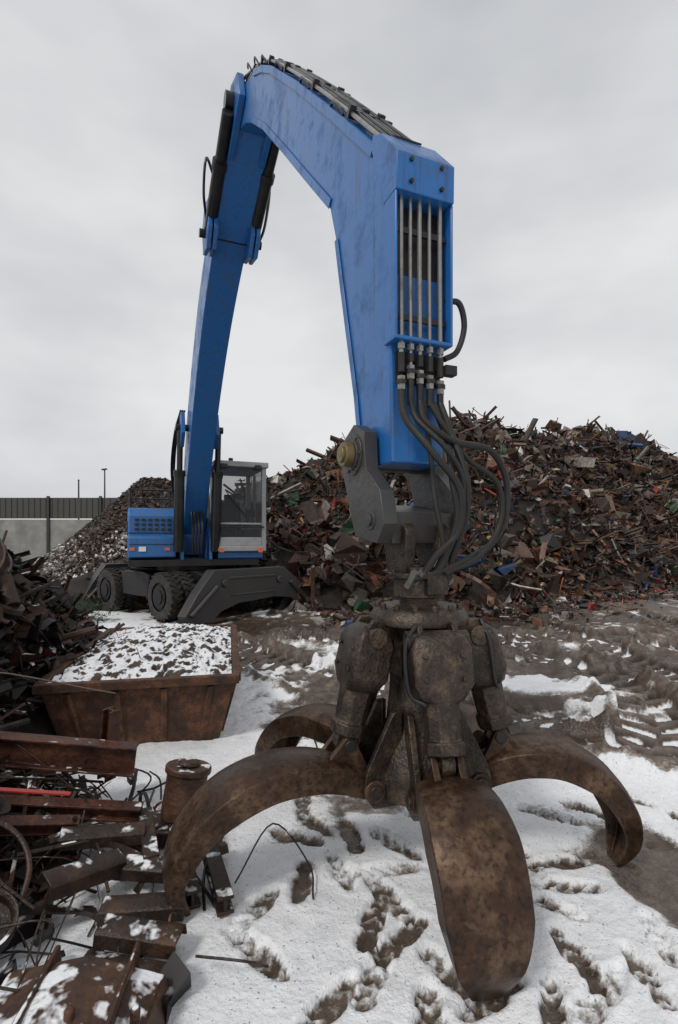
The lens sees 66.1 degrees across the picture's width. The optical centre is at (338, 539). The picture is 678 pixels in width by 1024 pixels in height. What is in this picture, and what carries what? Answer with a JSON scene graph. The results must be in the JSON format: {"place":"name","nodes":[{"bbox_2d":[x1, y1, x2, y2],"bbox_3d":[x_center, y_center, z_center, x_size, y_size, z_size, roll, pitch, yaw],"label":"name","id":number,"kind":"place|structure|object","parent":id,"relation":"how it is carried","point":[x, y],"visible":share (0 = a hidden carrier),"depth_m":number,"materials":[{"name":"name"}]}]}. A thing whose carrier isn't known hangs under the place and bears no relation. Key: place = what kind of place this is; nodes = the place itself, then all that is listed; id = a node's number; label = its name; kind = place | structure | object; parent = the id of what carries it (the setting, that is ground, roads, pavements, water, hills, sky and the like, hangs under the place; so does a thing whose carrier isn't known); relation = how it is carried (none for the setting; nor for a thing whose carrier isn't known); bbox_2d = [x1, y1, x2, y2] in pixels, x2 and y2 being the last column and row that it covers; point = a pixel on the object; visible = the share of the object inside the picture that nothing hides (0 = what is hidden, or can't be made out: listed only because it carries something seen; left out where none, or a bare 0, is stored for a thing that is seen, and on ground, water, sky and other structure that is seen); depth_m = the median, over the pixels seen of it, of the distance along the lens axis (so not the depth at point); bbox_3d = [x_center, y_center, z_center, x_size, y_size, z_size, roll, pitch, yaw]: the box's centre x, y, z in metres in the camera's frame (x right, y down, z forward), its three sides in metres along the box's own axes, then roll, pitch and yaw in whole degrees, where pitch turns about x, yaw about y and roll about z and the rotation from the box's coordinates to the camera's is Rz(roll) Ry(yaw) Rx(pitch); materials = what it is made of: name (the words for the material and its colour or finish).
{"place":"outdoors","nodes":[
{"label":"outdoors","id":0,"kind":"place"},
{"bbox_2d":[0,496,116,561],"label":"yard wall","id":1,"kind":"structure","parent":0,"point":[37,538],"depth_m":33.88,"materials":[{"name":"concrete"}]},
{"bbox_2d":[0,591,677,1023],"bbox_3d":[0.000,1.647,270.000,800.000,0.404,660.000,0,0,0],"label":"ground","id":2,"kind":"structure","parent":0,"point":[358,939],"depth_m":2.67,"materials":[{"name":"white snow"}]},
{"bbox_2d":[62,582,120,621],"bbox_3d":[-5.977,1.394,10.835,3.001,1.194,1.704,0,0,0],"label":"debris","id":3,"kind":"object","parent":2,"relation":"on","point":[78,604],"visible":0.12,"depth_m":10.95,"materials":[{"name":"grey"}]},
{"bbox_2d":[101,468,106,497],"bbox_3d":[-17.125,-1.747,38.000,0.363,6.894,0.200,0,0,0],"label":"lamp post","id":4,"kind":"object","parent":2,"relation":"on","point":[104,469],"visible":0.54,"depth_m":37.95,"materials":[{"name":"grey metal"}]},
{"bbox_2d":[32,476,209,583],"bbox_3d":[-7.125,1.826,24.875,17.750,9.704,13.750,0,0,0],"label":"turnings heap","id":5,"kind":"object","parent":2,"relation":"on","point":[94,544],"visible":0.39,"depth_m":21.67,"materials":[{"name":"metal"}]},
{"bbox_2d":[32,623,240,743],"bbox_3d":[-1.841,1.313,5.381,1.570,0.775,2.640,0,0,-12],"label":"scrap skip","id":6,"kind":"object","parent":2,"relation":"on","point":[170,682],"visible":0.99,"depth_m":4.28,"materials":[{"name":"brown metal"}]},
{"bbox_2d":[0,530,317,1023],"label":"scrap pile","id":7,"kind":"object","parent":2,"relation":"on","point":[48,830],"visible":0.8,"depth_m":2.57,"materials":[{"name":"brown metal"}]},
{"bbox_2d":[79,54,510,624],"bbox_3d":[-1.309,-1.933,9.452,5.275,7.306,13.580,0,0,-34],"label":"material handler excavator","id":8,"kind":"object","parent":2,"relation":"on","point":[381,186],"visible":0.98,"depth_m":3.33,"materials":[{"name":"blue paint"}]},
{"bbox_2d":[67,400,677,628],"bbox_3d":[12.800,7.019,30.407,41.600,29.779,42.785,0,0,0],"label":"scrap heap","id":9,"kind":"object","parent":2,"relation":"on","point":[593,512],"visible":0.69,"depth_m":17.22,"materials":[{"name":"brown metal"}]},
{"bbox_2d":[162,523,643,1001],"bbox_3d":[0.358,0.783,2.774,2.352,1.803,1.915,0,0,0],"label":"scrap grapple","id":10,"kind":"object","parent":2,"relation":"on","point":[435,755],"visible":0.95,"depth_m":2.45,"materials":[{"name":"brown metal"}]},
{"bbox_2d":[0,0,677,519],"label":"sky","id":11,"kind":"structure","parent":0,"point":[556,121],"materials":[{"name":"grey"}]}
]}

